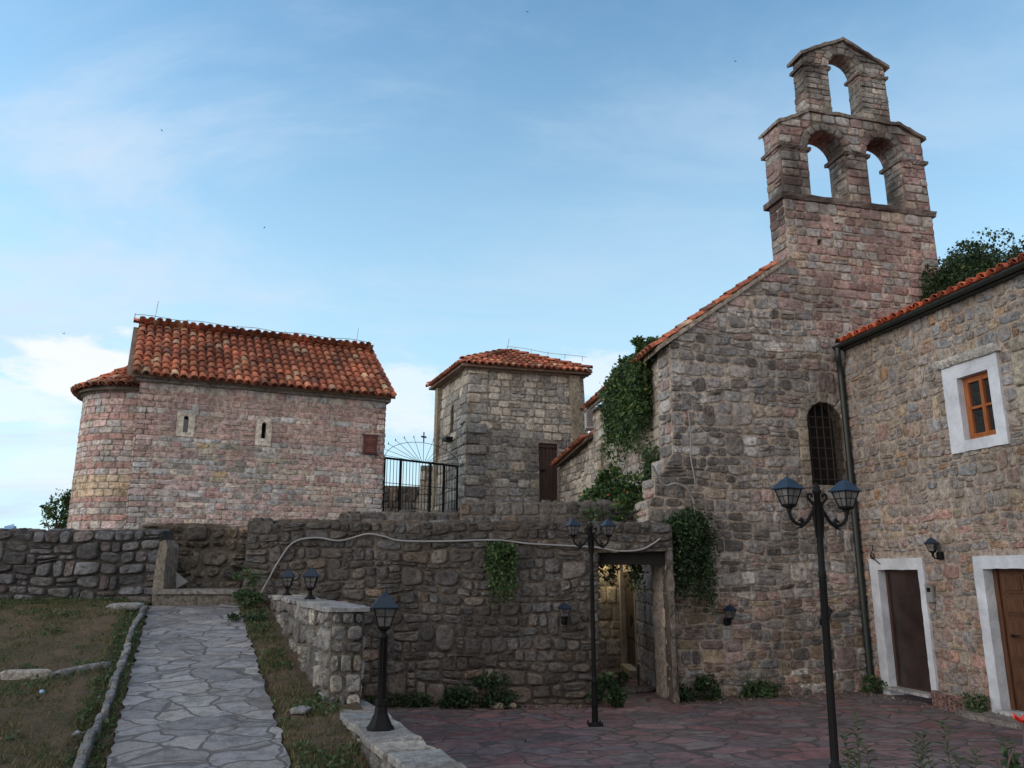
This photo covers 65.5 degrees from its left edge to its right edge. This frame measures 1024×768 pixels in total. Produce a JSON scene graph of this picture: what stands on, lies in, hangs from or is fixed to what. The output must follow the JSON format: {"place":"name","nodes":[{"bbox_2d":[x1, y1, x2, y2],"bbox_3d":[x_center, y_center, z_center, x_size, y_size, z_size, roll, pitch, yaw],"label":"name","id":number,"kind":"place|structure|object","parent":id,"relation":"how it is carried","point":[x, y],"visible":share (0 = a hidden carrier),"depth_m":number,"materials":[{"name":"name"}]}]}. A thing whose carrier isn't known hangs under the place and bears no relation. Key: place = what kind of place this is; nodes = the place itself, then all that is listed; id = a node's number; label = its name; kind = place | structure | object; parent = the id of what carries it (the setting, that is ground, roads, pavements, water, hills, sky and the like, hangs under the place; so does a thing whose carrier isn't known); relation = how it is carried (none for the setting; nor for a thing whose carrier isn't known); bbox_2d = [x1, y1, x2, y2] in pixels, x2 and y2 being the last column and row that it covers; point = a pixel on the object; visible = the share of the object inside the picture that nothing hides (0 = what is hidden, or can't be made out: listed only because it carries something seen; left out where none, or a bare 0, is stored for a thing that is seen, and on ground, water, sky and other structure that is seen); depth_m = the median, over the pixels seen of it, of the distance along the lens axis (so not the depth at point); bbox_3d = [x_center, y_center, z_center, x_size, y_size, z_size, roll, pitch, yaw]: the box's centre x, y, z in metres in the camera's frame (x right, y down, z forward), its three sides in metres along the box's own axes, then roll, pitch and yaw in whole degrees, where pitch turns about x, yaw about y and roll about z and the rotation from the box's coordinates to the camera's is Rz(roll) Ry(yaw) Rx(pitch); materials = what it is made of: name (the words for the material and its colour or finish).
{"place":"outdoors","nodes":[
{"label":"outdoors","id":0,"kind":"place"},
{"bbox_2d":[0,597,369,767],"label":"garden ground","id":1,"kind":"structure","parent":0,"point":[67,707],"depth_m":8.39,"materials":[{"name":"green plant"}]},
{"bbox_2d":[0,661,110,679],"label":"stone edging","id":2,"kind":"object","parent":1,"relation":"on","point":[15,674],"visible":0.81,"depth_m":8.72,"materials":[{"name":"grey stone"}]},
{"bbox_2d":[0,528,178,605],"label":"garden wall","id":3,"kind":"structure","parent":1,"relation":"on","point":[132,565],"depth_m":13.53,"materials":[{"name":"grey stone"}]},
{"bbox_2d":[4,524,15,528],"bbox_3d":[-8.730,2.481,13.866,0.163,0.100,0.101,3,-14,-11],"label":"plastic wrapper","id":4,"kind":"object","parent":3,"relation":"on","point":[11,526],"visible":0.94,"depth_m":13.82,"materials":[{"name":"blue plastic"}]},
{"bbox_2d":[72,605,147,767],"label":"stone edging","id":5,"kind":"object","parent":1,"relation":"on","point":[85,749],"visible":0.93,"depth_m":7.70,"materials":[{"name":"grey stone"}]},
{"bbox_2d":[106,602,144,610],"bbox_3d":[-6.168,3.561,12.735,0.558,0.127,0.356,0,-13,0],"label":"flat stone","id":6,"kind":"object","parent":1,"relation":"on","point":[133,606],"visible":0.71,"depth_m":12.58,"materials":[{"name":"grey stone"}]},
{"bbox_2d":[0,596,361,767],"bbox_3d":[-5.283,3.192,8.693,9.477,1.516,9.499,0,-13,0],"label":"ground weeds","id":7,"kind":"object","parent":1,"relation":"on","point":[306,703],"visible":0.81,"depth_m":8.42,"materials":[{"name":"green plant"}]},
{"bbox_2d":[154,588,241,605],"bbox_3d":[-5.210,3.727,13.596,1.380,0.450,1.020,0,-13,0],"label":"stone step","id":8,"kind":"object","parent":1,"relation":"on","point":[195,597],"visible":0.57,"depth_m":13.15,"materials":[{"name":"grey stone"}]},
{"bbox_2d":[176,572,189,588],"bbox_3d":[-5.640,3.357,13.618,0.240,0.280,0.150,0,-13,0],"label":"marker panel","id":9,"kind":"object","parent":8,"relation":"on","point":[181,581],"visible":1,"depth_m":13.57,"materials":[{"name":"grey stone"}]},
{"bbox_2d":[226,608,270,621],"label":"garden weed","id":10,"kind":"object","parent":1,"relation":"on","point":[234,616],"visible":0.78,"depth_m":11.87,"materials":[{"name":"green plant"}]},
{"bbox_2d":[232,587,265,608],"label":"garden weed","id":11,"kind":"object","parent":1,"relation":"on","point":[251,600],"visible":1,"depth_m":12.73,"materials":[{"name":"green plant"}]},
{"bbox_2d":[290,706,311,714],"bbox_3d":[-2.020,3.125,7.631,0.195,0.061,0.249,0,-13,0],"label":"flat stone","id":12,"kind":"object","parent":1,"relation":"on","point":[300,710],"visible":0.94,"depth_m":7.54,"materials":[{"name":"white stone"}]},
{"bbox_2d":[106,606,290,767],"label":"path","id":13,"kind":"structure","parent":0,"point":[197,696],"depth_m":7.97,"materials":[{"name":"grey stone"}]},
{"bbox_2d":[0,0,1023,529],"label":"sky","id":14,"kind":"structure","parent":0,"point":[441,182],"materials":[{"name":"blue"}]},
{"bbox_2d":[372,668,1022,767],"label":"plaza","id":15,"kind":"structure","parent":0,"point":[778,732],"depth_m":10.51,"materials":[{"name":"red stone"}]},
{"bbox_2d":[268,595,369,705],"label":"path wall","id":16,"kind":"structure","parent":15,"relation":"on","point":[327,641],"depth_m":8.19,"materials":[{"name":"grey stone"}]},
{"bbox_2d":[280,567,295,595],"bbox_3d":[-3.470,3.051,12.329,0.206,0.439,0.206,1,-13,-6],"label":"pedestal lantern","id":17,"kind":"object","parent":16,"relation":"on","point":[288,576],"visible":0.98,"depth_m":12.27,"materials":[{"name":"black metal"}]},
{"bbox_2d":[302,565,319,598],"bbox_3d":[-2.700,2.652,10.697,0.216,0.459,0.216,1,-13,-6],"label":"pedestal lantern","id":18,"kind":"object","parent":16,"relation":"on","point":[311,575],"visible":0.99,"depth_m":10.63,"materials":[{"name":"black metal"}]},
{"bbox_2d":[366,691,436,707],"bbox_3d":[-1.741,5.019,12.636,1.176,0.275,0.435,0,-13,0],"label":"wall foot plant","id":19,"kind":"object","parent":15,"relation":"on","point":[415,701],"depth_m":12.57,"materials":[{"name":"green plant"}]},
{"bbox_2d":[340,700,466,767],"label":"wall","id":20,"kind":"structure","parent":15,"relation":"on","point":[400,745],"depth_m":6.23,"materials":[{"name":"grey stone"}]},
{"bbox_2d":[366,586,398,731],"bbox_3d":[-1.120,2.363,6.910,0.240,1.185,0.240,3,-14,-12],"label":"lantern post","id":21,"kind":"object","parent":20,"relation":"on","point":[384,606],"visible":1,"depth_m":6.88,"materials":[{"name":"black metal"}]},
{"bbox_2d":[241,518,679,704],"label":"retaining wall","id":22,"kind":"structure","parent":15,"relation":"on","point":[450,625],"depth_m":13.25,"materials":[{"name":"grey stone"}]},
{"bbox_2d":[230,565,262,587],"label":"garden weed","id":23,"kind":"object","parent":22,"relation":"attached to","point":[249,575],"visible":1,"depth_m":12.92,"materials":[{"name":"green plant"}]},
{"bbox_2d":[220,533,660,607],"bbox_3d":[-1.124,3.095,13.267,7.263,1.209,0.197,0,-13,-1],"label":"conduit","id":24,"kind":"object","parent":22,"relation":"attached to","point":[390,538],"visible":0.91,"depth_m":13.37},
{"bbox_2d":[483,540,521,607],"bbox_3d":[-0.173,3.130,13.114,0.677,1.107,0.396,0,-13,0],"label":"climbing creeper","id":25,"kind":"object","parent":22,"relation":"attached to","point":[499,555],"visible":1,"depth_m":13.10,"materials":[{"name":"green plant"}]},
{"bbox_2d":[557,600,571,624],"bbox_3d":[0.852,3.738,13.045,0.209,0.394,0.262,7,-15,-28],"label":"wall lantern","id":26,"kind":"object","parent":22,"relation":"attached to","point":[564,608],"depth_m":12.98,"materials":[{"name":"black metal"}]},
{"bbox_2d":[598,565,647,596],"bbox_3d":[1.875,3.350,14.042,1.087,0.777,0.582,0,-13,0],"label":"hanging creeper","id":27,"kind":"object","parent":22,"relation":"hanging from","point":[632,575],"visible":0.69,"depth_m":14.01,"materials":[{"name":"green plant"}]},
{"bbox_2d":[437,670,520,709],"bbox_3d":[-0.510,4.842,12.562,1.359,0.621,0.575,0,-13,0],"label":"wall foot plant","id":28,"kind":"object","parent":15,"relation":"on","point":[461,695],"depth_m":12.49,"materials":[{"name":"green plant"}]},
{"bbox_2d":[491,702,503,709],"bbox_3d":[-0.223,5.009,12.400,0.201,0.119,0.142,0,-13,0],"label":"limestone chunk","id":29,"kind":"object","parent":15,"relation":"on","point":[496,706],"visible":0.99,"depth_m":12.34,"materials":[{"name":"beige stone"}]},
{"bbox_2d":[506,703,516,708],"bbox_3d":[-0.021,5.038,12.471,0.185,0.088,0.101,0,-13,0],"label":"limestone chunk","id":30,"kind":"object","parent":15,"relation":"on","point":[514,705],"visible":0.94,"depth_m":12.43,"materials":[{"name":"beige stone"}]},
{"bbox_2d":[565,517,616,726],"bbox_3d":[1.155,3.342,11.396,0.755,2.880,0.235,1,-13,-4],"label":"street lamp","id":31,"kind":"object","parent":15,"relation":"on","point":[573,525],"visible":1,"depth_m":11.50,"materials":[{"name":"black metal"}]},
{"bbox_2d":[586,669,628,706],"bbox_3d":[1.505,4.861,12.607,0.640,0.656,0.529,-7,-15,28],"label":"wall foot plant","id":32,"kind":"object","parent":15,"relation":"on","point":[615,695],"depth_m":12.55,"materials":[{"name":"green plant"}]},
{"bbox_2d":[598,565,620,667],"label":"passage wall","id":33,"kind":"structure","parent":15,"relation":"on","point":[609,625],"depth_m":17.98,"materials":[{"name":"beige stone"}]},
{"bbox_2d":[612,670,632,685],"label":"wall foot plant","id":34,"kind":"object","parent":15,"relation":"on","point":[624,676],"depth_m":14.99,"materials":[{"name":"green plant"}]},
{"bbox_2d":[622,685,654,692],"bbox_3d":[2.280,5.497,14.367,0.600,0.065,0.600,0,-13,0],"label":"round stone","id":35,"kind":"object","parent":15,"relation":"on","point":[642,688],"visible":0.84,"depth_m":14.25,"materials":[{"name":"grey stone"}]},
{"bbox_2d":[638,664,639,684],"bbox_3d":[2.330,5.384,14.661,0.040,0.422,0.063,-13,-19,43],"label":"short post","id":36,"kind":"object","parent":15,"relation":"on","point":[638,674],"visible":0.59,"depth_m":14.66,"materials":[{"name":"metal"}]},
{"bbox_2d":[669,682,697,701],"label":"wall foot plant","id":37,"kind":"object","parent":15,"relation":"on","point":[684,693],"depth_m":13.13,"materials":[{"name":"green plant"}]},
{"bbox_2d":[388,690,1001,759],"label":"fallen leaves","id":38,"kind":"object","parent":15,"relation":"on","point":[600,708],"visible":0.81,"depth_m":12.56,"materials":[{"name":"brown plant"}]},
{"bbox_2d":[391,679,1022,731],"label":"grit","id":39,"kind":"object","parent":15,"relation":"on","point":[725,700],"visible":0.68,"depth_m":13.18,"materials":[{"name":"gravel"}]},
{"bbox_2d":[692,673,722,700],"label":"wall foot plant","id":40,"kind":"object","parent":15,"relation":"on","point":[711,689],"depth_m":13.26,"materials":[{"name":"green plant"}]},
{"bbox_2d":[739,676,766,697],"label":"wall foot plant","id":41,"kind":"object","parent":15,"relation":"on","point":[755,691],"depth_m":13.51,"materials":[{"name":"green plant"}]},
{"bbox_2d":[579,37,946,698],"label":"stone church","id":42,"kind":"structure","parent":15,"relation":"on","point":[746,368],"depth_m":15.14,"materials":[{"name":"stone"}]},
{"bbox_2d":[597,335,658,479],"bbox_3d":[2.473,1.159,16.648,0.901,3.761,3.163,2,-13,-7],"label":"climbing creeper","id":43,"kind":"object","parent":42,"relation":"attached to","point":[623,399],"visible":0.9,"depth_m":16.18,"materials":[{"name":"green plant"}]},
{"bbox_2d":[625,572,635,666],"bbox_3d":[2.583,5.016,17.129,0.080,1.960,1.250,0,-13,-1],"label":"door","id":44,"kind":"structure","parent":42,"relation":"in","point":[630,632],"depth_m":17.20,"materials":[{"name":"brown wood"}]},
{"bbox_2d":[638,441,660,479],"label":"climbing creeper","id":45,"kind":"object","parent":42,"relation":"attached to","point":[649,458],"visible":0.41,"depth_m":15.11,"materials":[{"name":"green plant"}]},
{"bbox_2d":[651,465,695,511],"bbox_3d":[2.850,1.863,14.057,0.864,0.833,0.081,5,-14,-19],"label":"bent pipe","id":46,"kind":"object","parent":42,"relation":"attached to","point":[671,484],"visible":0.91,"depth_m":14.06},
{"bbox_2d":[678,408,697,483],"bbox_3d":[3.216,1.110,14.382,0.401,1.368,0.033,4,-14,-16],"label":"hanging cable","id":47,"kind":"object","parent":42,"relation":"attached to","point":[690,443],"visible":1,"depth_m":14.39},
{"bbox_2d":[662,504,720,615],"bbox_3d":[3.098,3.010,13.700,1.094,1.928,0.640,5,-14,-19],"label":"climbing creeper","id":48,"kind":"object","parent":42,"relation":"attached to","point":[693,545],"visible":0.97,"depth_m":13.63,"materials":[{"name":"green plant"}]},
{"bbox_2d":[723,602,737,625],"bbox_3d":[3.742,3.969,13.754,0.209,0.394,0.262,12,-18,-42],"label":"wall lantern","id":49,"kind":"object","parent":42,"relation":"attached to","point":[729,610],"depth_m":13.70,"materials":[{"name":"black metal"}]},
{"bbox_2d":[797,391,852,488],"bbox_3d":[5.960,1.089,15.325,1.210,1.885,0.371,3,-14,-14],"label":"window","id":50,"kind":"structure","parent":42,"relation":"in","point":[816,438],"depth_m":15.33,"materials":[{"name":"metal"}]},
{"bbox_2d":[819,607,832,625],"bbox_3d":[5.582,4.108,14.210,0.209,0.394,0.262,12,-18,-42],"label":"wall lantern","id":51,"kind":"object","parent":42,"relation":"attached to","point":[830,611],"depth_m":14.17,"materials":[{"name":"black metal"}]},
{"bbox_2d":[757,677,780,697],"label":"wall foot plant","id":52,"kind":"object","parent":15,"relation":"on","point":[770,692],"depth_m":13.54,"materials":[{"name":"green plant"}]},
{"bbox_2d":[771,472,861,767],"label":"street lamp","id":53,"kind":"object","parent":15,"relation":"on","point":[788,490],"visible":1,"depth_m":6.59,"materials":[{"name":"black metal"}]},
{"bbox_2d":[840,749,858,767],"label":"tall weed","id":54,"kind":"object","parent":15,"relation":"on","point":[849,761],"visible":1,"depth_m":4.48,"materials":[{"name":"green plant"}]},
{"bbox_2d":[839,711,875,767],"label":"tall weed","id":55,"kind":"object","parent":15,"relation":"on","point":[856,762],"visible":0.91,"depth_m":4.65,"materials":[{"name":"green plant"}]},
{"bbox_2d":[862,672,887,693],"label":"wall foot plant","id":56,"kind":"object","parent":15,"relation":"on","point":[869,688],"depth_m":13.98,"materials":[{"name":"green plant"}]},
{"bbox_2d":[911,743,931,767],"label":"tall weed","id":57,"kind":"object","parent":15,"relation":"on","point":[921,756],"visible":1,"depth_m":4.53,"materials":[{"name":"green plant"}]},
{"bbox_2d":[832,253,1023,717],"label":"stone house","id":58,"kind":"structure","parent":15,"relation":"on","point":[931,389],"depth_m":12.88,"materials":[{"name":"brown stone"}]},
{"bbox_2d":[870,545,879,563],"bbox_3d":[6.537,3.072,14.347,0.049,0.348,0.234,3,-14,-14],"label":"loose cable","id":59,"kind":"object","parent":58,"relation":"attached to","point":[873,555],"visible":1,"depth_m":14.39,"materials":[{"name":"black metal"}]},
{"bbox_2d":[868,558,939,701],"bbox_3d":[6.762,4.174,13.662,0.365,2.323,1.377,3,-14,-13],"label":"door","id":60,"kind":"structure","parent":58,"relation":"in","point":[903,624],"depth_m":13.80,"materials":[{"name":"brown wood"}]},
{"bbox_2d":[924,585,934,601],"bbox_3d":[6.828,3.424,13.019,0.065,0.272,0.155,3,-14,-13],"label":"intercom","id":61,"kind":"object","parent":58,"relation":"attached to","point":[930,595],"visible":1,"depth_m":12.99,"materials":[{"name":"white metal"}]},
{"bbox_2d":[923,535,943,559],"bbox_3d":[6.819,2.639,12.877,0.262,0.394,0.209,12,-18,-40],"label":"wall lantern","id":62,"kind":"object","parent":58,"relation":"attached to","point":[930,543],"depth_m":12.82,"materials":[{"name":"black metal"}]},
{"bbox_2d":[931,342,1010,453],"bbox_3d":[7.246,0.257,12.398,0.452,1.536,1.260,3,-14,-13],"label":"window","id":63,"kind":"structure","parent":58,"relation":"in","point":[975,403],"depth_m":12.42,"materials":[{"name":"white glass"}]},
{"bbox_2d":[919,227,1023,301],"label":"roof creeper","id":64,"kind":"object","parent":58,"relation":"on","point":[956,269],"visible":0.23,"depth_m":16.61,"materials":[{"name":"green plant"}]},
{"bbox_2d":[972,555,1023,717],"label":"door","id":65,"kind":"structure","parent":58,"relation":"in","point":[999,580],"depth_m":11.73,"materials":[{"name":"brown wood"}]},
{"bbox_2d":[1009,335,1023,440],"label":"window","id":66,"kind":"structure","parent":58,"relation":"in","point":[1017,344],"depth_m":11.56,"materials":[{"name":"white stone"}]},
{"bbox_2d":[904,717,987,767],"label":"tall weed","id":67,"kind":"object","parent":15,"relation":"on","point":[947,743],"visible":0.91,"depth_m":4.66,"materials":[{"name":"green plant"}]},
{"bbox_2d":[931,690,975,711],"bbox_3d":[6.795,4.942,12.387,0.266,0.226,0.861,3,-14,-13],"label":"brick planter","id":68,"kind":"object","parent":15,"relation":"on","point":[945,702],"visible":0.83,"depth_m":12.27,"materials":[{"name":"red brick"}]},
{"bbox_2d":[962,691,989,712],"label":"wall foot plant","id":69,"kind":"object","parent":15,"relation":"on","point":[979,707],"depth_m":11.78,"materials":[{"name":"green plant"}]},
{"bbox_2d":[955,709,1022,729],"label":"stone apron","id":70,"kind":"object","parent":15,"relation":"on","point":[990,717],"visible":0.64,"depth_m":11.32,"materials":[{"name":"grey stone"}]},
{"bbox_2d":[990,736,1017,767],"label":"tall weed","id":71,"kind":"object","parent":15,"relation":"on","point":[1007,748],"visible":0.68,"depth_m":4.63,"materials":[{"name":"green plant"}]},
{"bbox_2d":[994,712,1023,767],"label":"red flower","id":72,"kind":"object","parent":15,"relation":"on","point":[1007,762],"visible":1,"depth_m":4.26,"materials":[{"name":"green plant"}]},
{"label":"terrace ground","id":73,"kind":"structure","parent":0,"visible":0},
{"bbox_2d":[39,489,70,528],"bbox_3d":[-11.181,3.679,19.627,1.014,2.241,0.982,0,-13,0],"label":"young tree","id":74,"kind":"object","parent":73,"relation":"on","point":[49,511],"visible":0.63,"depth_m":19.69,"materials":[{"name":"green plant"}]},
{"bbox_2d":[140,523,247,587],"bbox_3d":[-5.350,3.574,15.784,3.100,1.540,3.090,0,-13,0],"label":"rubble footing","id":75,"kind":"object","parent":73,"relation":"on","point":[210,555],"visible":0.29,"depth_m":14.66,"materials":[{"name":"grey stone"}]},
{"bbox_2d":[67,301,396,529],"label":"stone chapel","id":76,"kind":"structure","parent":73,"relation":"on","point":[184,421],"depth_m":18.15,"materials":[{"name":"beige stone"}]},
{"bbox_2d":[176,413,195,436],"bbox_3d":[-7.323,0.953,17.851,0.370,0.520,0.450,6,-15,-23],"label":"window","id":77,"kind":"structure","parent":76,"relation":"in","point":[185,426],"depth_m":17.67,"materials":[{"name":"beige stone"}]},
{"bbox_2d":[255,417,271,445],"bbox_3d":[-5.797,1.130,18.507,0.350,0.670,0.450,6,-15,-23],"label":"window","id":78,"kind":"structure","parent":76,"relation":"in","point":[264,424],"depth_m":18.31,"materials":[{"name":"beige stone"}]},
{"bbox_2d":[361,434,379,454],"bbox_3d":[-3.417,1.463,19.225,0.430,0.485,0.054,6,-15,-23],"label":"wall plaque","id":79,"kind":"object","parent":76,"relation":"attached to","point":[370,444],"depth_m":19.20,"materials":[{"name":"metal"}]},
{"bbox_2d":[382,432,462,511],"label":"iron gate","id":80,"kind":"structure","parent":76,"relation":"attached to","point":[430,463],"depth_m":20.10,"materials":[{"name":"black metal"}]},
{"bbox_2d":[338,509,459,522],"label":"parapet wall","id":81,"kind":"structure","parent":73,"relation":"on","point":[434,515],"depth_m":14.47,"materials":[{"name":"grey stone"}]},
{"bbox_2d":[384,486,417,511],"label":"rampart wall","id":82,"kind":"structure","parent":73,"relation":"on","point":[410,496],"depth_m":28.79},
{"bbox_2d":[416,465,432,511],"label":"stone pier","id":83,"kind":"structure","parent":73,"relation":"on","point":[424,480],"depth_m":25.51,"materials":[{"name":"grey stone"}]},
{"bbox_2d":[425,341,592,511],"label":"stone outbuilding","id":84,"kind":"structure","parent":73,"relation":"on","point":[509,424],"depth_m":23.52,"materials":[{"name":"grey stone"}]},
{"bbox_2d":[442,436,452,441],"bbox_3d":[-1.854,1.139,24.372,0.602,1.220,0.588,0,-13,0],"label":"floodlight","id":85,"kind":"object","parent":84,"relation":"in","point":[446,439],"depth_m":24.04,"materials":[{"name":"black metal"}]},
{"bbox_2d":[539,443,556,501],"bbox_3d":[1.044,3.187,23.281,0.590,2.890,0.149,4,-14,-16],"label":"door","id":86,"kind":"structure","parent":84,"relation":"in","point":[547,452],"depth_m":23.40,"materials":[{"name":"brown wood"}]},
{"bbox_2d":[460,499,636,522],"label":"parapet wall","id":87,"kind":"structure","parent":73,"relation":"on","point":[534,510],"depth_m":14.45,"materials":[{"name":"grey stone"}]},
{"bbox_2d":[550,430,594,501],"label":"tiled wall","id":88,"kind":"structure","parent":73,"relation":"on","point":[574,461],"depth_m":21.50,"materials":[{"name":"stone"}]},
{"bbox_2d":[584,406,597,432],"bbox_3d":[2.200,1.252,21.179,0.500,1.280,0.315,0,-13,0],"label":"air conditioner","id":89,"kind":"object","parent":88,"relation":"on","point":[588,417],"visible":0.34,"depth_m":21.12,"materials":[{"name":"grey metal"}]},
{"bbox_2d":[578,463,646,521],"bbox_3d":[1.920,2.171,14.744,1.483,1.470,1.062,0,-13,0],"label":"flowering bush","id":90,"kind":"object","parent":73,"relation":"on","point":[623,490],"visible":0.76,"depth_m":14.70,"materials":[{"name":"green plant"}]}
]}

